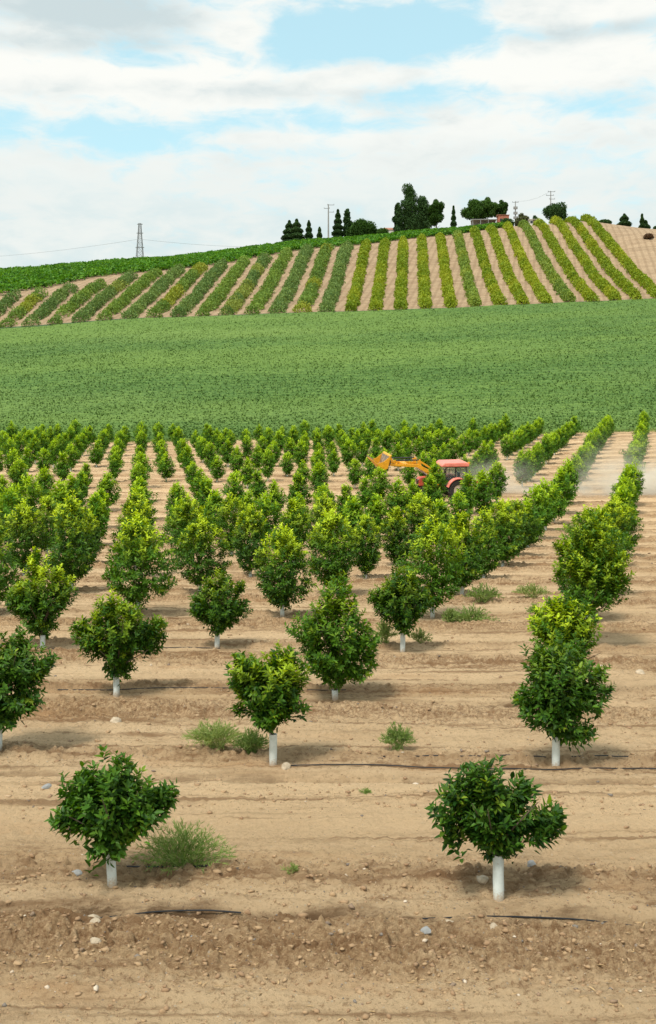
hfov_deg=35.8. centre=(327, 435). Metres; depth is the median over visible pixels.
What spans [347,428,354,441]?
citrus tree
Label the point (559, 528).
weed patch
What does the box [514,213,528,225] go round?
olive tree
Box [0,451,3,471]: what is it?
citrus tree
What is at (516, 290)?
hedge row
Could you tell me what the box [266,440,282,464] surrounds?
citrus tree
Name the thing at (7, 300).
hedge row
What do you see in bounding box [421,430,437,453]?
citrus tree
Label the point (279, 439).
citrus tree
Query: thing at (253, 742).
weed patch
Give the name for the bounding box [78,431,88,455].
citrus tree
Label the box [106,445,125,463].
citrus tree
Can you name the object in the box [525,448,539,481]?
citrus tree
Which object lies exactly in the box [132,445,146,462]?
citrus tree
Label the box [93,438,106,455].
citrus tree
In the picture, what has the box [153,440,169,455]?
citrus tree
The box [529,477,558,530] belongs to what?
citrus tree
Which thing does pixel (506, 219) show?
bush
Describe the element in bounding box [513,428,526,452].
citrus tree
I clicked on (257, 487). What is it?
citrus tree
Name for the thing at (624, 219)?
cypress tree
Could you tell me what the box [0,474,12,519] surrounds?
citrus tree
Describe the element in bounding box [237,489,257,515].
citrus tree
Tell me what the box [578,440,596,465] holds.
citrus tree
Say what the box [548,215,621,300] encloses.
hedge row
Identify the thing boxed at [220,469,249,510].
citrus tree
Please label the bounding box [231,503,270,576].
citrus tree
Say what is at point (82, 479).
citrus tree
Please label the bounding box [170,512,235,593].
citrus tree
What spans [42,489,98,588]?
citrus tree
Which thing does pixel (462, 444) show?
citrus tree
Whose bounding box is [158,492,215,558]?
citrus tree
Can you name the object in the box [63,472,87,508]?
citrus tree
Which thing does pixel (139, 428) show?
citrus tree
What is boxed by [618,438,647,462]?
citrus tree
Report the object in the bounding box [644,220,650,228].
cypress tree
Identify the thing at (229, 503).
citrus tree
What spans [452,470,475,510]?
citrus tree
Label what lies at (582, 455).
citrus tree
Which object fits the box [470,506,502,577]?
citrus tree
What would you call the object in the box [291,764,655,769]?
drip hose
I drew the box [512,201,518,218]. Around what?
power pole
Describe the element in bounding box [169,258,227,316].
hedge row
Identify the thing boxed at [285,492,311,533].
citrus tree
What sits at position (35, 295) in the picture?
hedge row
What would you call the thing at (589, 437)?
citrus tree
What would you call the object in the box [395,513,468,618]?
citrus tree
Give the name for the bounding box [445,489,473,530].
citrus tree
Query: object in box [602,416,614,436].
citrus tree
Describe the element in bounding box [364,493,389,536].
citrus tree
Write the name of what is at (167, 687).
drip hose
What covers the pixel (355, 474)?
citrus tree
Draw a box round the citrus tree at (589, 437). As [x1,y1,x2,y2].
[581,431,599,457]
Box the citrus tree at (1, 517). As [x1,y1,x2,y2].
[0,511,8,547]
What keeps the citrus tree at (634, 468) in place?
on the ground at (334, 839)
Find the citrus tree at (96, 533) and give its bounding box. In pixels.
[72,508,106,557]
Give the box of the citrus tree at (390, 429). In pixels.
[383,425,394,442]
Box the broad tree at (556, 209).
[542,202,567,219]
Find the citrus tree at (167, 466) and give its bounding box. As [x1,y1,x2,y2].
[156,451,176,481]
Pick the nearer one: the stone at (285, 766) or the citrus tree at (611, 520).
the stone at (285, 766)
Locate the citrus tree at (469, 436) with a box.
[462,428,482,455]
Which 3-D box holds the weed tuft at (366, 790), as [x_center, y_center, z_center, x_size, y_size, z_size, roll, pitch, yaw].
[0.499,4.692,13.406,0.181,0.121,0.151,0,0,42]
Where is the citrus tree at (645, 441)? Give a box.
[631,432,651,449]
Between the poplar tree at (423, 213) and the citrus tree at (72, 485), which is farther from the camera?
the poplar tree at (423, 213)
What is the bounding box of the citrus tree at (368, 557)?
[349,514,383,578]
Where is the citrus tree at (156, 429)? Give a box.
[152,422,165,439]
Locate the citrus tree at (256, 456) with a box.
[250,444,263,468]
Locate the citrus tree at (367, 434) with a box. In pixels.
[362,428,373,447]
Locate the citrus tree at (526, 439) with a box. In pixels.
[518,424,529,448]
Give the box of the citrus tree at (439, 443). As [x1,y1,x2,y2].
[432,430,445,450]
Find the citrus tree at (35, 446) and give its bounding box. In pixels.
[26,434,42,463]
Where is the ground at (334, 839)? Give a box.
[0,221,655,1023]
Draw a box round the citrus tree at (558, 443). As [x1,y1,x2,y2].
[551,432,561,454]
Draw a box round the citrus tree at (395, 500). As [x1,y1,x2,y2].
[383,476,412,518]
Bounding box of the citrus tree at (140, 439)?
[134,430,149,452]
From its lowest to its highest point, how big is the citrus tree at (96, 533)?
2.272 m
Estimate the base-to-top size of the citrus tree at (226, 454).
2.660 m
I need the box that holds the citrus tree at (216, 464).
[209,455,225,481]
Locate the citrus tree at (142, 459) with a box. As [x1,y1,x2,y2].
[129,451,153,476]
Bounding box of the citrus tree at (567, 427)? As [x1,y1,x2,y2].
[564,421,573,443]
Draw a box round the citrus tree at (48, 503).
[29,495,64,552]
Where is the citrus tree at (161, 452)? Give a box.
[152,445,169,467]
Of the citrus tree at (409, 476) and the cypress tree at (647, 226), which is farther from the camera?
the cypress tree at (647, 226)
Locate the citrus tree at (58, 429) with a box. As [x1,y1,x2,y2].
[53,424,62,440]
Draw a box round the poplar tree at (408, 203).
[400,183,421,230]
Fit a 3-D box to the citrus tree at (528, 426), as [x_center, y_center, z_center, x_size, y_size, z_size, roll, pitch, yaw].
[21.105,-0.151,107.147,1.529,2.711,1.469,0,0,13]
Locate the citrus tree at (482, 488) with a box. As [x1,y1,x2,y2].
[468,466,497,519]
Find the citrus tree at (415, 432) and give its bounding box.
[410,425,422,445]
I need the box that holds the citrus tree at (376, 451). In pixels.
[369,436,382,457]
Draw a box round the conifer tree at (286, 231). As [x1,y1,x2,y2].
[281,220,292,241]
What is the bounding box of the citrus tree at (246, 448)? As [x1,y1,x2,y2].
[238,435,253,459]
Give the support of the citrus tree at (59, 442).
on the ground at (334, 839)
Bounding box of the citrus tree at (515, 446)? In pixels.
[507,431,520,454]
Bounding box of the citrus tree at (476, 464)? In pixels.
[467,452,483,479]
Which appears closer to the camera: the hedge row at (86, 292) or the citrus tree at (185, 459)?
the citrus tree at (185, 459)
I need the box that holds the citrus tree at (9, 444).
[0,438,19,462]
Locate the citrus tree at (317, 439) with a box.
[310,432,325,450]
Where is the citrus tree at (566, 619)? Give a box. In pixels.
[526,589,602,674]
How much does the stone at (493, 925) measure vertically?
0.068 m
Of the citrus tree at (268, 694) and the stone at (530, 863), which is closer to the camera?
the stone at (530, 863)
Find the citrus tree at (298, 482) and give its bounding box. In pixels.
[284,470,313,504]
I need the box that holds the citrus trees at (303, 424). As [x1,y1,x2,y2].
[5,409,649,439]
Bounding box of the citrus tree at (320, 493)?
[311,482,336,519]
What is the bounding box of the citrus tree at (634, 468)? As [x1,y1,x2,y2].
[621,461,644,495]
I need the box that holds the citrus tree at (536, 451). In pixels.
[530,444,546,475]
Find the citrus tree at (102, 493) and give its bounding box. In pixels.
[83,487,112,520]
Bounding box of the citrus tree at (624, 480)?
[609,474,637,507]
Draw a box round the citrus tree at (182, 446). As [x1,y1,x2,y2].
[174,438,192,466]
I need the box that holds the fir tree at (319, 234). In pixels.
[316,226,322,237]
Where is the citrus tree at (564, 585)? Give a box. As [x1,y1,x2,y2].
[554,529,612,618]
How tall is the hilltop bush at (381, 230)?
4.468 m
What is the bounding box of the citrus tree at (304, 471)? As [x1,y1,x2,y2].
[292,460,310,486]
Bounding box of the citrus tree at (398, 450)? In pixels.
[389,441,405,470]
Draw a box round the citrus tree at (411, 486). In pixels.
[404,479,422,516]
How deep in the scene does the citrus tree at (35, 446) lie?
94.04 m
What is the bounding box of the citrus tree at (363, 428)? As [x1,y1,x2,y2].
[358,421,368,439]
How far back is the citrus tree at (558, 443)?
95.33 m
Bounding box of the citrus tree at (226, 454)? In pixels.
[219,438,233,466]
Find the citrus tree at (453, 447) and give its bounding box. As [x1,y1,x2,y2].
[446,438,459,458]
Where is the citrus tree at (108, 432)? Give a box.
[103,428,113,444]
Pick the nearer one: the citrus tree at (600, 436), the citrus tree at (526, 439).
the citrus tree at (600, 436)
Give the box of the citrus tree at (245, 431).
[239,429,251,441]
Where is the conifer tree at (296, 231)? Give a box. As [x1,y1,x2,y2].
[288,219,304,240]
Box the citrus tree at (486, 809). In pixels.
[424,754,567,901]
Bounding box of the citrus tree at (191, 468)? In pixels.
[184,461,197,486]
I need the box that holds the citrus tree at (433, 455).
[426,444,443,464]
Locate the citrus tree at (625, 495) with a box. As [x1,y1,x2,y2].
[613,485,639,532]
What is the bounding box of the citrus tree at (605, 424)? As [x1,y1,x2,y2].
[599,419,610,439]
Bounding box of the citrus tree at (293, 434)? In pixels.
[286,425,299,443]
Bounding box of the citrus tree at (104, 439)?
[97,430,109,450]
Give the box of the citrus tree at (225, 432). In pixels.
[221,429,227,439]
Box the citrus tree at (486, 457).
[475,440,492,473]
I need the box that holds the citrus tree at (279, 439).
[270,429,285,451]
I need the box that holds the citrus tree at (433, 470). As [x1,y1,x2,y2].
[422,459,448,494]
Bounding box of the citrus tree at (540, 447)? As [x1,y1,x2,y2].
[530,442,546,466]
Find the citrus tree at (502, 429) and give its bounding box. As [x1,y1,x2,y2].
[496,420,508,440]
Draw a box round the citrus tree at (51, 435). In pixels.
[45,426,56,448]
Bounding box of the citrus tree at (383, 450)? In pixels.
[374,448,392,474]
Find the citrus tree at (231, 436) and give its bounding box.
[225,430,236,445]
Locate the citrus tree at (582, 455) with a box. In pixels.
[570,447,590,479]
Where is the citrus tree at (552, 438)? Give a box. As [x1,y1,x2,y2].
[547,432,558,456]
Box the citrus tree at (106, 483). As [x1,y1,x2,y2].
[97,471,121,507]
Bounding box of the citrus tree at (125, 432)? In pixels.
[122,425,130,444]
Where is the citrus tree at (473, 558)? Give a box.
[439,511,486,595]
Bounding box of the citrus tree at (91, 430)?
[86,425,97,445]
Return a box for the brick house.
[496,215,508,221]
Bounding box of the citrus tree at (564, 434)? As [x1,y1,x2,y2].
[560,427,568,443]
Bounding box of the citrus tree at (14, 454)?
[3,448,27,476]
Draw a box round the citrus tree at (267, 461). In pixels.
[258,448,276,481]
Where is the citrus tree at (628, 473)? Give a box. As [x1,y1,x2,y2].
[614,463,641,504]
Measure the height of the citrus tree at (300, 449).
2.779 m
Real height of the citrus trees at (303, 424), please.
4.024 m
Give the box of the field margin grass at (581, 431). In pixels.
[94,427,655,442]
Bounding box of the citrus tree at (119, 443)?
[113,437,125,457]
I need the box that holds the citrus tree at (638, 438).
[628,434,646,458]
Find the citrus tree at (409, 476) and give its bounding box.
[397,467,416,484]
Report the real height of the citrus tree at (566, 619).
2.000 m
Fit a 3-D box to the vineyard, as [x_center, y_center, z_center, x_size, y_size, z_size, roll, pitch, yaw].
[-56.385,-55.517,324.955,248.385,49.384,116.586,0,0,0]
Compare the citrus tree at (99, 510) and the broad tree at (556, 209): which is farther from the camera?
the broad tree at (556, 209)
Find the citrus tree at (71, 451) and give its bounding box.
[63,442,81,470]
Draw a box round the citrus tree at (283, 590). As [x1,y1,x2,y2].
[251,522,317,616]
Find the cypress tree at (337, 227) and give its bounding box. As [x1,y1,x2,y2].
[331,209,344,236]
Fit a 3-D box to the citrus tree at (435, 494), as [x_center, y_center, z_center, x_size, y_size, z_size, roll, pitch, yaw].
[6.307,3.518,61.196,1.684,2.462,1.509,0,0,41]
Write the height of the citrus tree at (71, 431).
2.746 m
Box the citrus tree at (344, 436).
[334,434,351,454]
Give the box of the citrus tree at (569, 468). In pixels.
[556,456,580,502]
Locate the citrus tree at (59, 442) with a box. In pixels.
[53,434,69,456]
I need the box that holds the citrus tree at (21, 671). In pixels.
[0,620,61,750]
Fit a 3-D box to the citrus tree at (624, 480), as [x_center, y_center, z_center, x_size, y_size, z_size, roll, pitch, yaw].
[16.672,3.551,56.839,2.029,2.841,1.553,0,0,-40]
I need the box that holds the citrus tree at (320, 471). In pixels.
[307,460,330,494]
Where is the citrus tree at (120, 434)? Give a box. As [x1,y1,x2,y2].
[114,429,127,452]
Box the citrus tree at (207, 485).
[192,475,212,516]
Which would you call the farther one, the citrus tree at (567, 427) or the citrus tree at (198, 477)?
the citrus tree at (567, 427)
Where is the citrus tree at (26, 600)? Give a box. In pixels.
[4,546,79,647]
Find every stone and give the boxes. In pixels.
[41,783,51,788]
[72,869,82,875]
[90,918,100,922]
[90,937,100,943]
[110,717,121,722]
[281,762,290,769]
[420,926,430,934]
[476,875,488,884]
[490,922,496,929]
[527,860,535,866]
[635,669,644,673]
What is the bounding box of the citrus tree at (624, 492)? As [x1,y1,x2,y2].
[611,481,635,512]
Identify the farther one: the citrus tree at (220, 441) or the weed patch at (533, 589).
the citrus tree at (220, 441)
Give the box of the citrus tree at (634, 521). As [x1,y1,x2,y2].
[604,494,644,544]
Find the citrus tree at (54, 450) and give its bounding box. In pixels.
[47,438,61,467]
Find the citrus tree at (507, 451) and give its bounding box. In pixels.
[499,433,513,459]
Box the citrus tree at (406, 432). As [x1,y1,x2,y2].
[398,425,413,445]
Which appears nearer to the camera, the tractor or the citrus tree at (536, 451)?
the tractor
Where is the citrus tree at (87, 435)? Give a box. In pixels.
[77,426,92,450]
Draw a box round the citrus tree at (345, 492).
[334,483,354,516]
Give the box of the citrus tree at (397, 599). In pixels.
[366,562,435,651]
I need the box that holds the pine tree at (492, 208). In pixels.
[483,197,498,218]
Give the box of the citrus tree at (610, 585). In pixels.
[551,508,635,618]
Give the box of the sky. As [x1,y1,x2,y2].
[0,0,655,267]
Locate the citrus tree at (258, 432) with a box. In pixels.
[253,425,263,441]
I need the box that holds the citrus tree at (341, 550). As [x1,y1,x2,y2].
[301,505,357,594]
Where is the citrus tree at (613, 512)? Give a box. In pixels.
[605,497,631,552]
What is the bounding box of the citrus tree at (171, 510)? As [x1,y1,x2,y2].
[165,495,198,543]
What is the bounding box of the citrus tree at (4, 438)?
[0,432,9,455]
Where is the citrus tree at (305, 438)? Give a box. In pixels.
[300,434,311,451]
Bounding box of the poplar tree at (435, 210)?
[427,199,444,227]
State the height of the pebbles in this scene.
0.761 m
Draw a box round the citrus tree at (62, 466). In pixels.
[50,451,71,481]
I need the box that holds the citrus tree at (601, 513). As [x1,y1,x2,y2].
[558,504,636,571]
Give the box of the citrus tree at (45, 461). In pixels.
[34,447,54,471]
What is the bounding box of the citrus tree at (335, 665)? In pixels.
[284,570,381,700]
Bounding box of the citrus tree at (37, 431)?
[31,426,41,441]
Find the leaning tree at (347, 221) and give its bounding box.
[343,208,352,236]
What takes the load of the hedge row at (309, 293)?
on the ground at (334, 839)
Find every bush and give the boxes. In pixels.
[345,218,376,235]
[375,227,388,233]
[501,218,514,225]
[599,219,611,223]
[643,233,653,238]
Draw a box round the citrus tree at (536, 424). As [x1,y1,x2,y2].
[532,420,541,439]
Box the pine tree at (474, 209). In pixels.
[460,199,487,220]
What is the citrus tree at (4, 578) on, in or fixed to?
on the ground at (334, 839)
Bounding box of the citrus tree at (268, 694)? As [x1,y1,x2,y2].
[223,640,312,765]
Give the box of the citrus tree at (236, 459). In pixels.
[228,445,244,472]
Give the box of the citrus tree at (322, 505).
[305,491,348,551]
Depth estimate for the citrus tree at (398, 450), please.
84.44 m
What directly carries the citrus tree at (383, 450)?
on the ground at (334, 839)
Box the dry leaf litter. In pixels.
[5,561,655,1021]
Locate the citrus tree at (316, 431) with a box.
[312,428,322,442]
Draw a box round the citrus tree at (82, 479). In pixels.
[76,471,89,499]
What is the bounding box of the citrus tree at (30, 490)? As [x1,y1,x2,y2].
[14,472,44,517]
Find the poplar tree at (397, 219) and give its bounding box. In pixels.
[392,202,404,231]
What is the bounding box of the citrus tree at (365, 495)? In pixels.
[355,475,375,509]
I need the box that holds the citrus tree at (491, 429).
[486,423,497,442]
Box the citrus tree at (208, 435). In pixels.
[203,425,213,444]
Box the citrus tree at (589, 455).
[583,446,593,473]
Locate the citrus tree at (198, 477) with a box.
[189,466,207,496]
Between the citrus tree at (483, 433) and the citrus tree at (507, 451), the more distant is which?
the citrus tree at (483, 433)
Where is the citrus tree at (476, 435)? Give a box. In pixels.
[473,429,481,451]
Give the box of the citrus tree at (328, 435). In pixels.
[321,425,335,447]
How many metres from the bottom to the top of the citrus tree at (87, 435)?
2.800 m
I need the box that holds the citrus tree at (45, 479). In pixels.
[32,464,55,502]
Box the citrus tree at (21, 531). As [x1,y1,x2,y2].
[0,498,55,575]
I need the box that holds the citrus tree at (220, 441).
[214,433,227,457]
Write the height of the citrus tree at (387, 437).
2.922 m
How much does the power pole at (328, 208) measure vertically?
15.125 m
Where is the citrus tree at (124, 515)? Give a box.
[114,493,155,533]
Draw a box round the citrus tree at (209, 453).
[202,441,218,471]
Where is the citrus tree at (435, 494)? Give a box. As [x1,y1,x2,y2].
[422,473,447,511]
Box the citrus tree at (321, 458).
[310,450,328,477]
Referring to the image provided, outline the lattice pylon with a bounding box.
[136,223,143,256]
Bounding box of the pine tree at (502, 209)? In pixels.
[494,200,507,217]
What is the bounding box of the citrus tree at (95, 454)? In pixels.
[87,440,103,467]
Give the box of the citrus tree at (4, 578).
[0,519,24,604]
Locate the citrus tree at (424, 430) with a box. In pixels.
[420,426,427,442]
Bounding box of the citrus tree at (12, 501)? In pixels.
[0,483,29,539]
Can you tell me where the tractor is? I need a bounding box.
[366,451,469,498]
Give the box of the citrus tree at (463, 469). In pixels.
[454,454,473,478]
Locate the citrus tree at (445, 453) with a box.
[437,442,450,469]
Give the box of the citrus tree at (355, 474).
[344,458,365,487]
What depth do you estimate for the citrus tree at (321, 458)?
76.95 m
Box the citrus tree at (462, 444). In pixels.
[456,434,468,458]
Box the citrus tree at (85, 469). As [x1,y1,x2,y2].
[80,461,93,487]
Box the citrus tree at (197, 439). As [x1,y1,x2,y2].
[195,435,200,452]
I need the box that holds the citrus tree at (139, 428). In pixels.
[133,425,147,440]
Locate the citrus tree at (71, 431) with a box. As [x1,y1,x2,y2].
[60,426,77,442]
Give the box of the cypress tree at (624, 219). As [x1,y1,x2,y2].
[616,213,631,226]
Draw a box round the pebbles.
[0,544,655,1023]
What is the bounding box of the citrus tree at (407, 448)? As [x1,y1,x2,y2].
[401,437,414,459]
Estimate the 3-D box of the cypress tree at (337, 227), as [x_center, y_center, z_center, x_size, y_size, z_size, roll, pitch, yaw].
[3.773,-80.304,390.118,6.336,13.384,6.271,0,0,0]
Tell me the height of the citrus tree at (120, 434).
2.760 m
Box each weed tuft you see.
[279,862,298,873]
[359,788,371,793]
[374,621,398,643]
[377,722,418,750]
[409,627,432,643]
[441,608,459,621]
[525,603,541,612]
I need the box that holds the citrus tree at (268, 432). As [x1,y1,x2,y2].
[260,427,274,445]
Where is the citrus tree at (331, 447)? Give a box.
[324,441,338,457]
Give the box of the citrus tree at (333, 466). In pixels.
[326,449,340,475]
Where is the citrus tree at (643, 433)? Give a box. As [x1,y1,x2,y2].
[632,429,644,443]
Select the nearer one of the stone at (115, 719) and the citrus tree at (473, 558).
the stone at (115, 719)
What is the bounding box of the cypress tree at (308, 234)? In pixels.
[304,220,312,238]
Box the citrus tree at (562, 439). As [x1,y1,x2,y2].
[555,428,568,451]
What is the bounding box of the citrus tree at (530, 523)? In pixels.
[495,497,541,551]
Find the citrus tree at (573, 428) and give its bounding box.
[568,421,575,435]
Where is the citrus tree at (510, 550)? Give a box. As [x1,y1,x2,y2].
[482,496,525,566]
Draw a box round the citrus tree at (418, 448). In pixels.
[412,435,425,458]
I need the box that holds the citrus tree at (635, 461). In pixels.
[623,456,645,479]
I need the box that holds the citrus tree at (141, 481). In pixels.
[129,475,157,507]
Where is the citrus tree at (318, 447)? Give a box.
[310,442,326,461]
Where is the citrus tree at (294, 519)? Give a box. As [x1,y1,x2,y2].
[270,498,311,561]
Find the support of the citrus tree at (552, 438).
on the ground at (334, 839)
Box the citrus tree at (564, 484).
[550,466,576,506]
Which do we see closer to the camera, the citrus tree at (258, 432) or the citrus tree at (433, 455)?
the citrus tree at (433, 455)
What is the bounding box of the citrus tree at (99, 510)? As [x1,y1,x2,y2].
[83,491,111,537]
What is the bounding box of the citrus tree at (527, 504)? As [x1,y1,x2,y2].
[521,497,546,547]
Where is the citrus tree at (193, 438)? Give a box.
[189,429,199,450]
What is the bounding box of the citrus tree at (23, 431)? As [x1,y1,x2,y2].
[20,426,26,444]
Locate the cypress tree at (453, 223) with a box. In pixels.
[450,205,456,226]
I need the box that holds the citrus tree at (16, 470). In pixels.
[7,456,32,495]
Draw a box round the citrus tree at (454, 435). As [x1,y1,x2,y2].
[448,425,458,441]
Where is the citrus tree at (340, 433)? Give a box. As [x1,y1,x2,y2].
[335,429,347,444]
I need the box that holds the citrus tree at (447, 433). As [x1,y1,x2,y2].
[440,426,451,445]
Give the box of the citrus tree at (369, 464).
[362,453,377,480]
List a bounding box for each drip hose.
[47,647,219,648]
[57,687,345,690]
[100,909,240,917]
[116,865,207,866]
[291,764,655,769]
[383,754,627,757]
[386,915,630,924]
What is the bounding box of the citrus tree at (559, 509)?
[551,482,568,522]
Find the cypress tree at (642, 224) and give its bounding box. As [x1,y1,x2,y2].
[638,213,645,227]
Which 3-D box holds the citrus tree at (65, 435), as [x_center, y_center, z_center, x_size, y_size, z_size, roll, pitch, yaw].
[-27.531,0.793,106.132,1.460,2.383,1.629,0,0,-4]
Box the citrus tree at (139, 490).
[126,483,157,521]
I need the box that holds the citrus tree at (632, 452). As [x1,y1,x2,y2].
[622,443,646,470]
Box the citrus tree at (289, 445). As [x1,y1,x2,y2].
[283,438,297,459]
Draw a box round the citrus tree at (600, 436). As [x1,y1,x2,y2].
[590,426,605,447]
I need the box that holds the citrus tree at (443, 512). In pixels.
[431,498,458,544]
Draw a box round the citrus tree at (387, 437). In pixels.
[379,429,393,452]
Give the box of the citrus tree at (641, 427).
[631,422,647,439]
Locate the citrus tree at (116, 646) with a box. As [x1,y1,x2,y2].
[67,586,168,696]
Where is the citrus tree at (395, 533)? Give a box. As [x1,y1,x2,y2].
[378,506,417,564]
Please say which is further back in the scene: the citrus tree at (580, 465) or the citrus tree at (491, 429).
the citrus tree at (491, 429)
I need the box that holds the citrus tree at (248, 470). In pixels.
[239,457,257,487]
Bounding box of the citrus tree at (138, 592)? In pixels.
[100,508,177,609]
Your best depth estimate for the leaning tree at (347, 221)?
392.94 m
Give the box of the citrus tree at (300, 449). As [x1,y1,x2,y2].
[293,439,308,465]
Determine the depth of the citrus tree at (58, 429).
117.78 m
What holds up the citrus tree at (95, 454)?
on the ground at (334, 839)
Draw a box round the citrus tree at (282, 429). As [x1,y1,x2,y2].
[278,426,287,442]
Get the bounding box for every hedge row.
[0,286,47,327]
[0,288,20,315]
[21,281,78,326]
[46,278,107,324]
[71,269,137,322]
[95,268,162,320]
[121,263,185,318]
[145,262,208,317]
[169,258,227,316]
[195,255,250,316]
[218,251,272,315]
[244,247,292,314]
[267,243,314,313]
[292,242,335,312]
[316,240,353,311]
[344,238,371,311]
[367,237,390,310]
[393,236,408,309]
[416,233,433,308]
[435,232,457,307]
[452,229,481,306]
[469,225,507,304]
[485,224,529,304]
[502,220,552,302]
[517,219,576,301]
[532,218,599,301]
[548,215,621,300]
[564,216,641,299]
[579,214,655,298]
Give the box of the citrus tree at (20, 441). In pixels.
[14,431,27,455]
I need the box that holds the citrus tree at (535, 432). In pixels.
[530,424,537,442]
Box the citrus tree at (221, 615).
[186,567,252,647]
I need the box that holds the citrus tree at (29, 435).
[24,428,34,449]
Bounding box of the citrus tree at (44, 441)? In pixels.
[36,430,49,450]
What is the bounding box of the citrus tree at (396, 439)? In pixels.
[392,431,402,452]
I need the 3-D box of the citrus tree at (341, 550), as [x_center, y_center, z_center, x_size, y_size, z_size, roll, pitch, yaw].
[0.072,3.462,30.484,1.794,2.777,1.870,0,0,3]
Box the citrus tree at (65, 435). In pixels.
[60,432,69,452]
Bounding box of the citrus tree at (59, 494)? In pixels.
[43,478,78,528]
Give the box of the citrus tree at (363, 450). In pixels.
[355,440,369,465]
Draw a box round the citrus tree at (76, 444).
[69,435,83,461]
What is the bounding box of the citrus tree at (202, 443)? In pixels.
[194,437,207,462]
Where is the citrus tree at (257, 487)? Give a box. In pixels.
[247,469,269,499]
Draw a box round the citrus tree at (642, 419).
[637,415,649,426]
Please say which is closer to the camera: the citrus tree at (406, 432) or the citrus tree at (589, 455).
the citrus tree at (589, 455)
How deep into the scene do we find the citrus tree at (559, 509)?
56.58 m
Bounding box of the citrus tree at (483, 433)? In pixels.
[479,426,490,444]
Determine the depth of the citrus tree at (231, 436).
108.73 m
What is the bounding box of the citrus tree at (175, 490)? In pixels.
[164,480,187,517]
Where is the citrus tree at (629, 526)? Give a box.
[617,497,632,534]
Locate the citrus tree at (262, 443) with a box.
[255,435,269,453]
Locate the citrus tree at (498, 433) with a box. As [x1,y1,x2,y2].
[493,423,503,443]
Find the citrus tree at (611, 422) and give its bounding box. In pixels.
[604,416,614,433]
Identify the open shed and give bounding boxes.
[470,219,496,224]
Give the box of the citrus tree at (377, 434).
[373,428,382,446]
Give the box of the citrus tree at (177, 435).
[172,425,185,449]
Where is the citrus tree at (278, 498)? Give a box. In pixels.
[263,479,288,515]
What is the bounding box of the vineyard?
[0,222,504,293]
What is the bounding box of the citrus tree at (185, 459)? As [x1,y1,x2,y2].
[177,443,195,472]
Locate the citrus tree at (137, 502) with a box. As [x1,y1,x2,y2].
[107,488,160,570]
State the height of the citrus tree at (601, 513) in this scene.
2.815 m
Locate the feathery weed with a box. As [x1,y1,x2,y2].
[130,816,238,874]
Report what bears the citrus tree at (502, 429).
on the ground at (334, 839)
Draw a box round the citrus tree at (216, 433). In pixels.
[211,428,224,450]
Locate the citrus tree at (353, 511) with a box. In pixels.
[341,494,369,542]
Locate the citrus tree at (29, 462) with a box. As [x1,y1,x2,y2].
[22,447,33,471]
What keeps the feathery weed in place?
on the ground at (334, 839)
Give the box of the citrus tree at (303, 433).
[298,430,308,441]
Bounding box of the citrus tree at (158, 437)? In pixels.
[150,433,164,450]
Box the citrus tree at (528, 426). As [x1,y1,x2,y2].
[524,421,534,445]
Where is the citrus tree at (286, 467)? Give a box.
[278,452,295,476]
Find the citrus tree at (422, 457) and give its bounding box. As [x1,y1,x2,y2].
[415,450,432,475]
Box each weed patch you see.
[181,719,247,750]
[231,727,268,754]
[442,603,499,621]
[461,582,503,602]
[512,583,551,597]
[554,525,573,533]
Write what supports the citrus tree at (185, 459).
on the ground at (334, 839)
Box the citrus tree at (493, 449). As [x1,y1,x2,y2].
[484,440,499,469]
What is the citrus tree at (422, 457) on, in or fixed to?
on the ground at (334, 839)
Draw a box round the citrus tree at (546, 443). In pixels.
[540,432,555,463]
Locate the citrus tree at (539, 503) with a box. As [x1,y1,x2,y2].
[521,483,557,536]
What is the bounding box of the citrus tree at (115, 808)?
[44,744,179,887]
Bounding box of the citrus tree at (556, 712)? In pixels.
[510,634,615,765]
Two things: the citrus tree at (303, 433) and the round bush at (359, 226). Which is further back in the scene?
the round bush at (359, 226)
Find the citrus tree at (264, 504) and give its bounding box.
[249,490,284,542]
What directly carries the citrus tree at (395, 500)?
on the ground at (334, 839)
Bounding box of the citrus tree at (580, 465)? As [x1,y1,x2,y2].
[571,454,588,487]
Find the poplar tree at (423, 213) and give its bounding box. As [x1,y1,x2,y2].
[414,195,431,229]
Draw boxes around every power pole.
[324,204,333,237]
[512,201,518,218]
[546,191,554,223]
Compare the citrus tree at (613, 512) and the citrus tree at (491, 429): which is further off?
the citrus tree at (491, 429)
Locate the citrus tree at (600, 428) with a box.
[594,423,606,444]
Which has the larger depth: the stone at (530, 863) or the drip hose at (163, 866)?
the stone at (530, 863)
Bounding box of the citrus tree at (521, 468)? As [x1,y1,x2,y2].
[512,447,535,487]
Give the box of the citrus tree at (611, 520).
[603,504,621,559]
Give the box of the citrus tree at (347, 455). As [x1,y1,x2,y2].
[339,437,358,465]
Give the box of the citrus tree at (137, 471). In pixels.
[127,460,149,490]
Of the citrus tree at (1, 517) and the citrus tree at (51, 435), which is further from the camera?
the citrus tree at (51, 435)
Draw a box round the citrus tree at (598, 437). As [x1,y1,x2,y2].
[589,428,605,458]
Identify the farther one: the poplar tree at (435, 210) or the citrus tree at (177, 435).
the poplar tree at (435, 210)
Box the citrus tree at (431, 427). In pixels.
[427,424,437,436]
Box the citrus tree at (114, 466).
[106,451,124,479]
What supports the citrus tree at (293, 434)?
on the ground at (334, 839)
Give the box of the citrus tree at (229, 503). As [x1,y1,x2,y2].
[210,490,248,554]
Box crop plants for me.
[0,299,655,440]
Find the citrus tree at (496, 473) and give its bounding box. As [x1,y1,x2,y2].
[486,458,509,503]
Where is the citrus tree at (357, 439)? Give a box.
[351,428,365,449]
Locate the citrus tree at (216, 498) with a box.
[202,488,230,536]
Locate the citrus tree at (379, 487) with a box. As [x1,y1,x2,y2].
[368,466,392,503]
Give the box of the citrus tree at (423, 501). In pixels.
[399,490,442,553]

